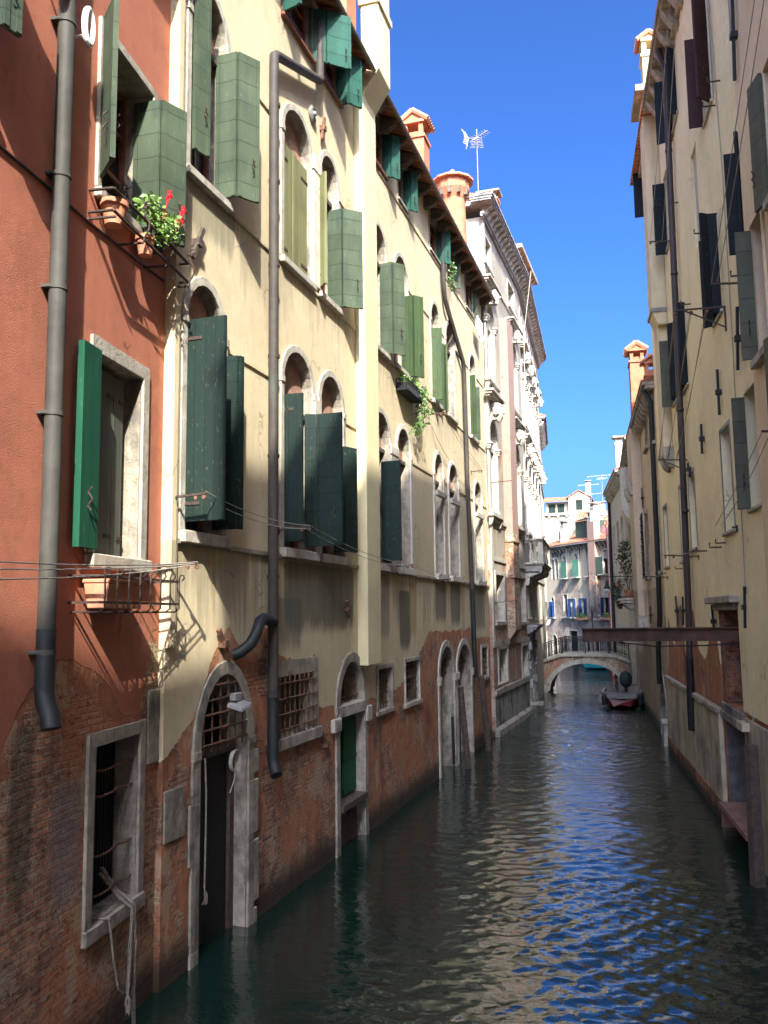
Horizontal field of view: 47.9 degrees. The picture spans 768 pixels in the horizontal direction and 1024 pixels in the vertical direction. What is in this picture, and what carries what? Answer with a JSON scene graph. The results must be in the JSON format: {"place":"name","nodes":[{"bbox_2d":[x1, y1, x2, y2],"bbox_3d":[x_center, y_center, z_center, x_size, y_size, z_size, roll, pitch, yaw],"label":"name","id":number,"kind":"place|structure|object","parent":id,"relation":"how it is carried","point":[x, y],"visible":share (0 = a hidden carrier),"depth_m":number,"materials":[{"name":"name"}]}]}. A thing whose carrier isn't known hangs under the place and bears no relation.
{"place":"outdoors","nodes":[
{"label":"outdoors","id":0,"kind":"place"},
{"bbox_2d":[123,665,767,1023],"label":"canal water","id":1,"kind":"structure","parent":0,"point":[574,851],"depth_m":13.42,"materials":[{"name":"teal liquid"}]},
{"bbox_2d":[0,0,186,1023],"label":"red house","id":2,"kind":"structure","parent":1,"relation":"in","point":[85,105],"depth_m":9.17,"materials":[{"name":"paint"}]},
{"bbox_2d":[0,0,22,37],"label":"window","id":3,"kind":"structure","parent":2,"relation":"in","point":[11,11],"depth_m":7.62,"materials":[{"name":"wood"}]},
{"bbox_2d":[0,561,198,579],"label":"clothesline","id":4,"kind":"object","parent":2,"relation":"attached to","point":[186,565],"visible":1,"depth_m":8.66,"materials":[{"name":"fabric"}]},
{"bbox_2d":[92,917,124,993],"bbox_3d":[-3.005,4.876,9.447,0.168,0.932,0.488,-7,-9,43],"label":"mooring rope","id":5,"kind":"object","parent":2,"relation":"hanging from","point":[112,952],"visible":0.94,"depth_m":9.42,"materials":[{"name":"grey fabric"}]},
{"bbox_2d":[72,333,151,573],"bbox_3d":[-3.233,-0.633,10.043,0.549,2.618,1.831,-2,-7,9],"label":"window","id":6,"kind":"structure","parent":2,"relation":"in","point":[99,403],"depth_m":10.05,"materials":[{"name":"wood"}]},
{"bbox_2d":[81,719,145,949],"bbox_3d":[-3.194,3.569,9.861,0.384,2.190,1.416,-2,-7,9],"label":"window","id":7,"kind":"structure","parent":2,"relation":"in","point":[98,847],"depth_m":10.03,"materials":[{"name":"stone"}]},
{"bbox_2d":[98,872,133,1014],"bbox_3d":[-3.040,4.861,9.787,0.442,1.492,0.186,-2,-7,9],"label":"mooring rope","id":8,"kind":"object","parent":2,"relation":"hanging from","point":[121,899],"visible":1,"depth_m":9.79,"materials":[{"name":"grey fabric"}]},
{"bbox_2d":[100,866,136,1023],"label":"mooring rope","id":9,"kind":"object","parent":2,"relation":"hanging from","point":[134,947],"visible":0.99,"depth_m":9.86,"materials":[{"name":"grey fabric"}]},
{"bbox_2d":[68,567,184,612],"bbox_3d":[-2.901,0.926,9.976,0.460,0.479,2.050,-2,-7,9],"label":"trough rack","id":10,"kind":"object","parent":2,"relation":"attached to","point":[140,579],"visible":0.95,"depth_m":9.73,"materials":[{"name":"metal"}]},
{"bbox_2d":[82,579,145,608],"bbox_3d":[-3.006,0.920,9.648,0.330,0.315,0.880,-2,-7,9],"label":"trough","id":11,"kind":"object","parent":10,"relation":"in","point":[94,589],"visible":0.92,"depth_m":9.31,"materials":[{"name":"ceramic"}]},
{"bbox_2d":[94,0,186,247],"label":"window","id":12,"kind":"structure","parent":2,"relation":"in","point":[160,127],"depth_m":11.27,"materials":[{"name":"wood"}]},
{"bbox_2d":[88,186,195,287],"bbox_3d":[-2.931,-3.435,10.729,0.428,0.537,2.185,-2,-7,9],"label":"pot rack","id":13,"kind":"object","parent":2,"relation":"attached to","point":[131,227],"visible":0.9,"depth_m":10.37,"materials":[{"name":"metal"}]},
{"bbox_2d":[100,196,128,229],"bbox_3d":[-3.106,-3.428,9.936,0.324,0.280,0.324,-3,-7,16],"label":"flower pot","id":14,"kind":"object","parent":13,"relation":"on","point":[120,205],"visible":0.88,"depth_m":9.84,"materials":[{"name":"ceramic"}]},
{"bbox_2d":[135,233,155,257],"bbox_3d":[-2.968,-3.303,10.746,0.259,0.240,0.259,-3,-7,16],"label":"flower pot","id":15,"kind":"object","parent":13,"relation":"on","point":[145,250],"visible":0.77,"depth_m":10.67,"materials":[{"name":"ceramic"}]},
{"bbox_2d":[132,190,185,253],"bbox_3d":[-2.837,-3.657,10.931,0.622,0.748,0.881,0,-7,-8],"label":"flowering plant","id":16,"kind":"object","parent":15,"relation":"in","point":[164,230],"visible":0.94,"depth_m":10.80,"materials":[{"name":"green plant"}]},
{"bbox_2d":[152,0,495,992],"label":"cream house","id":17,"kind":"structure","parent":1,"relation":"on","point":[316,308],"depth_m":15.94,"materials":[{"name":"paint"}]},
{"bbox_2d":[202,758,207,904],"bbox_3d":[-2.428,4.340,11.761,0.075,1.914,0.122,-3,-7,17],"label":"mooring rope","id":18,"kind":"object","parent":17,"relation":"hanging from","point":[204,882],"visible":1,"depth_m":11.76,"materials":[{"name":"grey fabric"}]},
{"bbox_2d":[177,276,243,548],"bbox_3d":[-2.453,-1.471,12.344,0.966,3.905,1.350,-3,-7,17],"label":"window","id":19,"kind":"structure","parent":17,"relation":"in","point":[211,415],"depth_m":11.83,"materials":[{"name":"wood"}]},
{"bbox_2d":[185,0,259,212],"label":"window","id":20,"kind":"structure","parent":17,"relation":"in","point":[237,117],"depth_m":13.31,"materials":[{"name":"wood"}]},
{"bbox_2d":[229,749,240,792],"bbox_3d":[-2.181,3.763,12.593,0.074,0.593,0.314,-3,-7,17],"label":"coiled cord","id":21,"kind":"object","parent":17,"relation":"hanging from","point":[234,770],"visible":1,"depth_m":12.57,"materials":[{"name":"white fabric"}]},
{"bbox_2d":[227,679,251,711],"bbox_3d":[-2.125,2.662,12.563,0.304,0.453,0.350,-3,-7,17],"label":"floodlight","id":22,"kind":"object","parent":17,"relation":"attached to","point":[238,703],"visible":1,"depth_m":12.48,"materials":[{"name":"grey metal"}]},
{"bbox_2d":[279,103,316,291],"bbox_3d":[-1.677,-5.984,16.188,0.297,3.315,1.580,-3,-7,17],"label":"window","id":23,"kind":"structure","parent":17,"relation":"in","point":[293,176],"depth_m":16.21,"materials":[{"name":"wood"}]},
{"bbox_2d":[278,656,321,751],"bbox_3d":[-1.639,3.297,15.026,0.364,1.468,2.180,-3,-7,17],"label":"window","id":24,"kind":"structure","parent":17,"relation":"in","point":[289,671],"depth_m":15.16,"materials":[{"name":"stone"}]},
{"bbox_2d":[279,345,342,561],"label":"window","id":25,"kind":"structure","parent":17,"relation":"in","point":[323,432],"depth_m":15.86,"materials":[{"name":"wood"}]},
{"bbox_2d":[175,492,450,582],"bbox_3d":[-0.410,0.887,18.048,0.602,0.757,14.290,-3,-7,17],"label":"clothesline","id":26,"kind":"object","parent":17,"relation":"attached to","point":[204,494],"visible":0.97,"depth_m":14.50,"materials":[{"name":"fabric"}]},
{"bbox_2d":[281,0,350,70],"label":"attic window","id":27,"kind":"structure","parent":17,"relation":"in","point":[336,27],"depth_m":17.37,"materials":[{"name":"green wood"}]},
{"bbox_2d":[314,370,357,565],"bbox_3d":[-1.097,-0.918,17.147,0.655,3.905,1.770,-3,-7,17],"label":"window","id":28,"kind":"structure","parent":17,"relation":"in","point":[323,403],"depth_m":17.60,"materials":[{"name":"wood"}]},
{"bbox_2d":[317,150,362,316],"bbox_3d":[-1.071,-5.812,17.705,0.833,3.315,1.541,-3,-7,17],"label":"window","id":29,"kind":"structure","parent":17,"relation":"in","point":[341,231],"depth_m":18.09,"materials":[{"name":"wood"}]},
{"bbox_2d":[323,55,361,108],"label":"attic window","id":30,"kind":"structure","parent":17,"relation":"in","point":[349,83],"depth_m":18.80,"materials":[{"name":"green wood"}]},
{"bbox_2d":[376,662,395,716],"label":"window","id":31,"kind":"structure","parent":17,"relation":"in","point":[379,713],"depth_m":19.96,"materials":[{"name":"stone"}]},
{"bbox_2d":[375,116,399,180],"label":"attic window","id":32,"kind":"structure","parent":17,"relation":"in","point":[390,143],"depth_m":21.97,"materials":[{"name":"green wood"}]},
{"bbox_2d":[379,407,401,572],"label":"window","id":33,"kind":"structure","parent":17,"relation":"in","point":[390,470],"depth_m":20.28,"materials":[{"name":"wood"}]},
{"bbox_2d":[376,219,405,361],"bbox_3d":[-0.135,-5.434,20.985,0.591,3.315,1.690,-4,-8,29],"label":"window","id":34,"kind":"structure","parent":17,"relation":"in","point":[392,292],"depth_m":21.40,"materials":[{"name":"wood"}]},
{"bbox_2d":[395,424,416,575],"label":"window","id":35,"kind":"structure","parent":17,"relation":"in","point":[401,570],"depth_m":22.69,"materials":[{"name":"white stone"}]},
{"bbox_2d":[397,167,417,213],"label":"attic window","id":36,"kind":"structure","parent":17,"relation":"in","point":[410,189],"depth_m":23.77,"materials":[{"name":"wood"}]},
{"bbox_2d":[393,252,424,379],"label":"window","id":37,"kind":"structure","parent":17,"relation":"in","point":[413,362],"depth_m":23.22,"materials":[{"name":"wood"}]},
{"bbox_2d":[404,656,422,708],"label":"window","id":38,"kind":"structure","parent":17,"relation":"in","point":[407,679],"depth_m":22.26,"materials":[{"name":"stone"}]},
{"bbox_2d":[396,372,433,436],"bbox_3d":[0.737,-2.817,22.762,0.637,1.667,1.878,-4,-8,28],"label":"ivy basket","id":39,"kind":"object","parent":17,"relation":"attached to","point":[407,390],"visible":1,"depth_m":22.98,"materials":[{"name":"green plant"}]},
{"bbox_2d":[429,300,444,410],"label":"window","id":40,"kind":"structure","parent":17,"relation":"in","point":[437,367],"depth_m":25.75,"materials":[{"name":"wood"}]},
{"bbox_2d":[428,209,450,265],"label":"attic window","id":41,"kind":"structure","parent":17,"relation":"in","point":[447,252],"depth_m":27.35,"materials":[{"name":"wood"}]},
{"bbox_2d":[433,450,449,580],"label":"window","id":42,"kind":"structure","parent":17,"relation":"in","point":[438,493],"depth_m":25.59,"materials":[{"name":"white stone"}]},
{"bbox_2d":[444,320,458,424],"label":"window","id":43,"kind":"structure","parent":17,"relation":"in","point":[446,352],"depth_m":27.62,"materials":[{"name":"stone"}]},
{"bbox_2d":[446,255,459,289],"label":"attic window","id":44,"kind":"structure","parent":17,"relation":"in","point":[456,284],"depth_m":29.46,"materials":[{"name":"wood"}]},
{"bbox_2d":[447,461,463,582],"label":"window","id":45,"kind":"structure","parent":17,"relation":"in","point":[459,579],"depth_m":27.50,"materials":[{"name":"white stone"}]},
{"bbox_2d":[464,274,477,318],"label":"attic window","id":46,"kind":"structure","parent":17,"relation":"in","point":[473,305],"depth_m":32.35,"materials":[{"name":"stone"}]},
{"bbox_2d":[468,352,480,444],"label":"window","id":47,"kind":"structure","parent":17,"relation":"in","point":[474,391],"depth_m":30.99,"materials":[{"name":"wood"}]},
{"bbox_2d":[475,312,483,341],"bbox_3d":[3.569,-6.840,32.289,0.120,0.780,1.500,-3,-7,17],"label":"laundry","id":48,"kind":"object","parent":17,"relation":"hanging from","point":[479,325],"visible":1,"depth_m":32.17,"materials":[{"name":"fabric"}]},
{"bbox_2d":[473,479,486,585],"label":"window","id":49,"kind":"structure","parent":17,"relation":"in","point":[476,514],"depth_m":31.18,"materials":[{"name":"white stone"}]},
{"bbox_2d":[480,643,490,679],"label":"window","id":50,"kind":"structure","parent":17,"relation":"in","point":[482,646],"depth_m":31.58,"materials":[{"name":"stone"}]},
{"bbox_2d":[457,685,471,768],"bbox_3d":[2.476,7.130,25.815,0.194,3.907,1.182,-3,-7,22],"label":"mooring pole","id":51,"kind":"object","parent":1,"relation":"in","point":[465,740],"visible":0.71,"depth_m":25.66,"materials":[{"name":"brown wood"}]},
{"bbox_2d":[478,675,491,750],"bbox_3d":[3.464,7.460,28.947,0.213,3.980,1.397,-3,-7,21],"label":"mooring pole","id":52,"kind":"object","parent":1,"relation":"in","point":[486,729],"visible":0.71,"depth_m":28.75,"materials":[{"name":"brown wood"}]},
{"bbox_2d":[465,188,551,736],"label":"stone palace","id":53,"kind":"structure","parent":1,"relation":"in","point":[514,357],"depth_m":37.02,"materials":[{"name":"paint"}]},
{"bbox_2d":[461,129,489,192],"bbox_3d":[3.976,-14.275,36.723,1.239,4.300,0.966,-3,-7,16],"label":"antenna","id":54,"kind":"object","parent":53,"relation":"on","point":[476,141],"visible":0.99,"depth_m":36.88,"materials":[{"name":"grey metal"}]},
{"bbox_2d":[482,273,501,393],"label":"window","id":55,"kind":"structure","parent":53,"relation":"in","point":[488,277],"depth_m":34.80,"materials":[{"name":"stone"}]},
{"bbox_2d":[484,387,505,528],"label":"window","id":56,"kind":"structure","parent":53,"relation":"in","point":[497,411],"depth_m":34.26,"materials":[{"name":"stone"}]},
{"bbox_2d":[494,570,507,624],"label":"window","id":57,"kind":"structure","parent":53,"relation":"in","point":[496,572],"depth_m":34.12,"materials":[{"name":"stone"}]},
{"bbox_2d":[497,645,508,684],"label":"window","id":58,"kind":"structure","parent":53,"relation":"in","point":[506,646],"depth_m":34.35,"materials":[{"name":"stone"}]},
{"bbox_2d":[506,277,516,319],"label":"window","id":59,"kind":"structure","parent":53,"relation":"in","point":[507,280],"depth_m":40.14,"materials":[{"name":"stone"}]},
{"bbox_2d":[506,316,523,421],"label":"window","id":60,"kind":"structure","parent":53,"relation":"in","point":[518,334],"depth_m":40.01,"materials":[{"name":"stone"}]},
{"bbox_2d":[515,416,526,539],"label":"window","id":61,"kind":"structure","parent":53,"relation":"in","point":[520,429],"depth_m":39.83,"materials":[{"name":"stone"}]},
{"bbox_2d":[519,341,531,432],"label":"window","id":62,"kind":"structure","parent":53,"relation":"in","point":[524,348],"depth_m":43.14,"materials":[{"name":"stone"}]},
{"bbox_2d":[524,433,535,544],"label":"window","id":63,"kind":"structure","parent":53,"relation":"in","point":[530,450],"depth_m":42.61,"materials":[{"name":"stone"}]},
{"bbox_2d":[525,359,534,439],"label":"window","id":64,"kind":"structure","parent":53,"relation":"in","point":[529,369],"depth_m":45.49,"materials":[{"name":"stone"}]},
{"bbox_2d":[528,443,538,547],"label":"window","id":65,"kind":"structure","parent":53,"relation":"in","point":[531,461],"depth_m":44.92,"materials":[{"name":"stone"}]},
{"bbox_2d":[528,369,538,447],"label":"window","id":66,"kind":"structure","parent":53,"relation":"in","point":[533,381],"depth_m":47.76,"materials":[{"name":"stone"}]},
{"bbox_2d":[531,450,541,546],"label":"window","id":67,"kind":"structure","parent":53,"relation":"in","point":[537,468],"depth_m":47.18,"materials":[{"name":"stone"}]},
{"bbox_2d":[532,380,540,454],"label":"window","id":68,"kind":"structure","parent":53,"relation":"in","point":[536,392],"depth_m":50.02,"materials":[{"name":"stone"}]},
{"bbox_2d":[534,458,544,551],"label":"window","id":69,"kind":"structure","parent":53,"relation":"in","point":[540,475],"depth_m":49.44,"materials":[{"name":"stone"}]},
{"bbox_2d":[535,391,543,461],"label":"window","id":70,"kind":"structure","parent":53,"relation":"in","point":[539,402],"depth_m":52.29,"materials":[{"name":"stone"}]},
{"bbox_2d":[537,465,546,537],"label":"window","id":71,"kind":"structure","parent":53,"relation":"in","point":[540,482],"depth_m":51.73,"materials":[{"name":"stone"}]},
{"bbox_2d":[539,413,550,654],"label":"white house","id":72,"kind":"structure","parent":1,"relation":"on","point":[543,432],"depth_m":58.74,"materials":[{"name":"paint"}]},
{"bbox_2d":[543,480,593,542],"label":"dormer house","id":73,"kind":"structure","parent":1,"relation":"on","point":[578,500],"depth_m":98.87,"materials":[{"name":"white paint"}]},
{"bbox_2d":[546,502,610,665],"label":"grey house","id":74,"kind":"structure","parent":1,"relation":"on","point":[576,578],"depth_m":77.65,"materials":[{"name":"paint"}]},
{"bbox_2d":[558,554,567,579],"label":"window","id":75,"kind":"structure","parent":74,"relation":"in","point":[563,563],"depth_m":79.49,"materials":[{"name":"wood"}]},
{"bbox_2d":[569,552,580,578],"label":"window","id":76,"kind":"structure","parent":74,"relation":"in","point":[575,562],"depth_m":77.65,"materials":[{"name":"wood"}]},
{"bbox_2d":[595,548,607,575],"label":"window","id":77,"kind":"structure","parent":74,"relation":"in","point":[599,562],"depth_m":74.26,"materials":[{"name":"wood"}]},
{"bbox_2d":[543,636,637,691],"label":"footbridge","id":78,"kind":"object","parent":1,"relation":"in","point":[617,664],"visible":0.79,"depth_m":49.88,"materials":[{"name":"brick"}]},
{"bbox_2d":[577,501,607,521],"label":"building","id":79,"kind":"structure","parent":1,"relation":"on","point":[581,514],"depth_m":90.44,"materials":[{"name":"white paint"}]},
{"bbox_2d":[604,521,614,676],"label":"narrow red house","id":80,"kind":"structure","parent":1,"relation":"on","point":[609,578],"depth_m":63.73,"materials":[{"name":"paint"}]},
{"bbox_2d":[602,435,637,684],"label":"pale house","id":81,"kind":"structure","parent":1,"relation":"on","point":[619,531],"depth_m":54.24,"materials":[{"name":"paint"}]},
{"bbox_2d":[598,671,644,707],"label":"motorboat","id":82,"kind":"object","parent":1,"relation":"on","point":[624,699],"visible":0.96,"depth_m":41.23,"materials":[{"name":"red paint"}]},
{"bbox_2d":[617,435,645,708],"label":"gothic house","id":83,"kind":"structure","parent":1,"relation":"on","point":[627,603],"depth_m":45.53,"materials":[{"name":"beige paint"}]},
{"bbox_2d":[610,577,623,604],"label":"hanging bush","id":84,"kind":"object","parent":83,"relation":"on","point":[614,586],"visible":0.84,"depth_m":43.79,"materials":[{"name":"green plant"}]},
{"bbox_2d":[615,539,633,597],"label":"potted shrub","id":85,"kind":"object","parent":83,"relation":"on","point":[623,557],"visible":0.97,"depth_m":42.15,"materials":[{"name":"green plant"}]},
{"bbox_2d":[623,340,668,746],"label":"beige house","id":86,"kind":"structure","parent":1,"relation":"on","point":[642,493],"depth_m":35.50,"materials":[{"name":"paint"}]},
{"bbox_2d":[639,509,650,580],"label":"window","id":87,"kind":"structure","parent":86,"relation":"in","point":[646,512],"depth_m":35.44,"materials":[{"name":"wood"}]},
{"bbox_2d":[655,490,662,575],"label":"window","id":88,"kind":"structure","parent":86,"relation":"in","point":[661,571],"depth_m":30.05,"materials":[{"name":"stone"}]},
{"bbox_2d":[630,0,767,876],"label":"yellow house","id":89,"kind":"structure","parent":1,"relation":"on","point":[717,704],"depth_m":19.94,"materials":[{"name":"paint"}]},
{"bbox_2d":[582,627,739,646],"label":"steel beam","id":90,"kind":"structure","parent":89,"relation":"attached to","point":[667,634],"depth_m":17.36,"materials":[{"name":"brown metal"}]},
{"bbox_2d":[652,168,669,255],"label":"window","id":91,"kind":"structure","parent":89,"relation":"in","point":[661,248],"depth_m":25.73,"materials":[{"name":"black paint"}]},
{"bbox_2d":[649,2,676,243],"bbox_3d":[7.157,-10.931,21.755,0.652,6.220,5.990,-2,-7,12],"label":"clothesline","id":92,"kind":"object","parent":89,"relation":"attached to","point":[662,240],"visible":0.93,"depth_m":22.49,"materials":[{"name":"metal"}]},
{"bbox_2d":[654,44,678,144],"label":"window","id":93,"kind":"structure","parent":89,"relation":"in","point":[670,52],"depth_m":22.68,"materials":[{"name":"black paint"}]},
{"bbox_2d":[659,341,675,407],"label":"window","id":94,"kind":"structure","parent":89,"relation":"in","point":[663,345],"depth_m":25.48,"materials":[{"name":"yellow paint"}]},
{"bbox_2d":[667,302,688,396],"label":"window","id":95,"kind":"structure","parent":89,"relation":"in","point":[681,319],"depth_m":22.50,"materials":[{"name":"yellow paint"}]},
{"bbox_2d":[658,306,726,467],"bbox_3d":[6.960,-2.576,20.195,1.006,2.326,6.360,-2,-7,12],"label":"clothesline","id":96,"kind":"object","parent":89,"relation":"attached to","point":[690,314],"visible":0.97,"depth_m":18.23,"materials":[{"name":"metal"}]},
{"bbox_2d":[687,467,698,557],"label":"window","id":97,"kind":"structure","parent":89,"relation":"in","point":[692,470],"depth_m":22.15,"materials":[{"name":"grey stone"}]},
{"bbox_2d":[684,0,711,128],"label":"window","id":98,"kind":"structure","parent":89,"relation":"in","point":[697,65],"depth_m":17.93,"materials":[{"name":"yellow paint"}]},
{"bbox_2d":[698,213,723,328],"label":"window","id":99,"kind":"structure","parent":89,"relation":"in","point":[711,295],"depth_m":17.63,"materials":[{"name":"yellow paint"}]},
{"bbox_2d":[715,419,735,543],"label":"window","id":100,"kind":"structure","parent":89,"relation":"in","point":[732,530],"depth_m":17.55,"materials":[{"name":"grey stone"}]},
{"bbox_2d":[723,131,743,255],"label":"window","id":101,"kind":"structure","parent":89,"relation":"in","point":[735,223],"depth_m":15.09,"materials":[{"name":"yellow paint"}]},
{"bbox_2d":[710,0,763,284],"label":"clothesline","id":102,"kind":"object","parent":89,"relation":"attached to","point":[724,283],"visible":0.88,"depth_m":13.10,"materials":[{"name":"metal"}]},
{"bbox_2d":[715,430,767,531],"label":"clothesline","id":103,"kind":"object","parent":89,"relation":"attached to","point":[762,431],"visible":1,"depth_m":14.19,"materials":[{"name":"metal"}]},
{"bbox_2d":[731,380,761,513],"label":"window","id":104,"kind":"structure","parent":89,"relation":"in","point":[737,404],"depth_m":15.63,"materials":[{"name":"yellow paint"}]},
{"bbox_2d":[729,0,767,596],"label":"ochre house","id":105,"kind":"structure","parent":1,"relation":"on","point":[751,245],"depth_m":13.93,"materials":[{"name":"paint"}]},
{"bbox_2d":[734,207,767,369],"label":"window","id":106,"kind":"structure","parent":105,"relation":"in","point":[743,240],"depth_m":13.97,"materials":[{"name":"paint"}]},
{"bbox_2d":[747,52,767,212],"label":"window","id":107,"kind":"structure","parent":105,"relation":"in","point":[757,103],"depth_m":12.95,"materials":[{"name":"paint"}]},
{"bbox_2d":[763,337,767,408],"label":"window","id":108,"kind":"structure","parent":105,"relation":"in","point":[765,342],"depth_m":12.80,"materials":[{"name":"paint"}]},
{"bbox_2d":[744,744,765,887],"bbox_3d":[6.275,5.829,14.549,0.268,3.709,0.268,0,-7,-7],"label":"mooring pole","id":109,"kind":"object","parent":1,"relation":"in","point":[755,834],"visible":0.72,"depth_m":14.59,"materials":[{"name":"brown wood"}]},
{"bbox_2d":[356,0,656,512],"label":"sky","id":110,"kind":"structure","parent":0,"point":[552,83],"materials":[{"name":"blue"}]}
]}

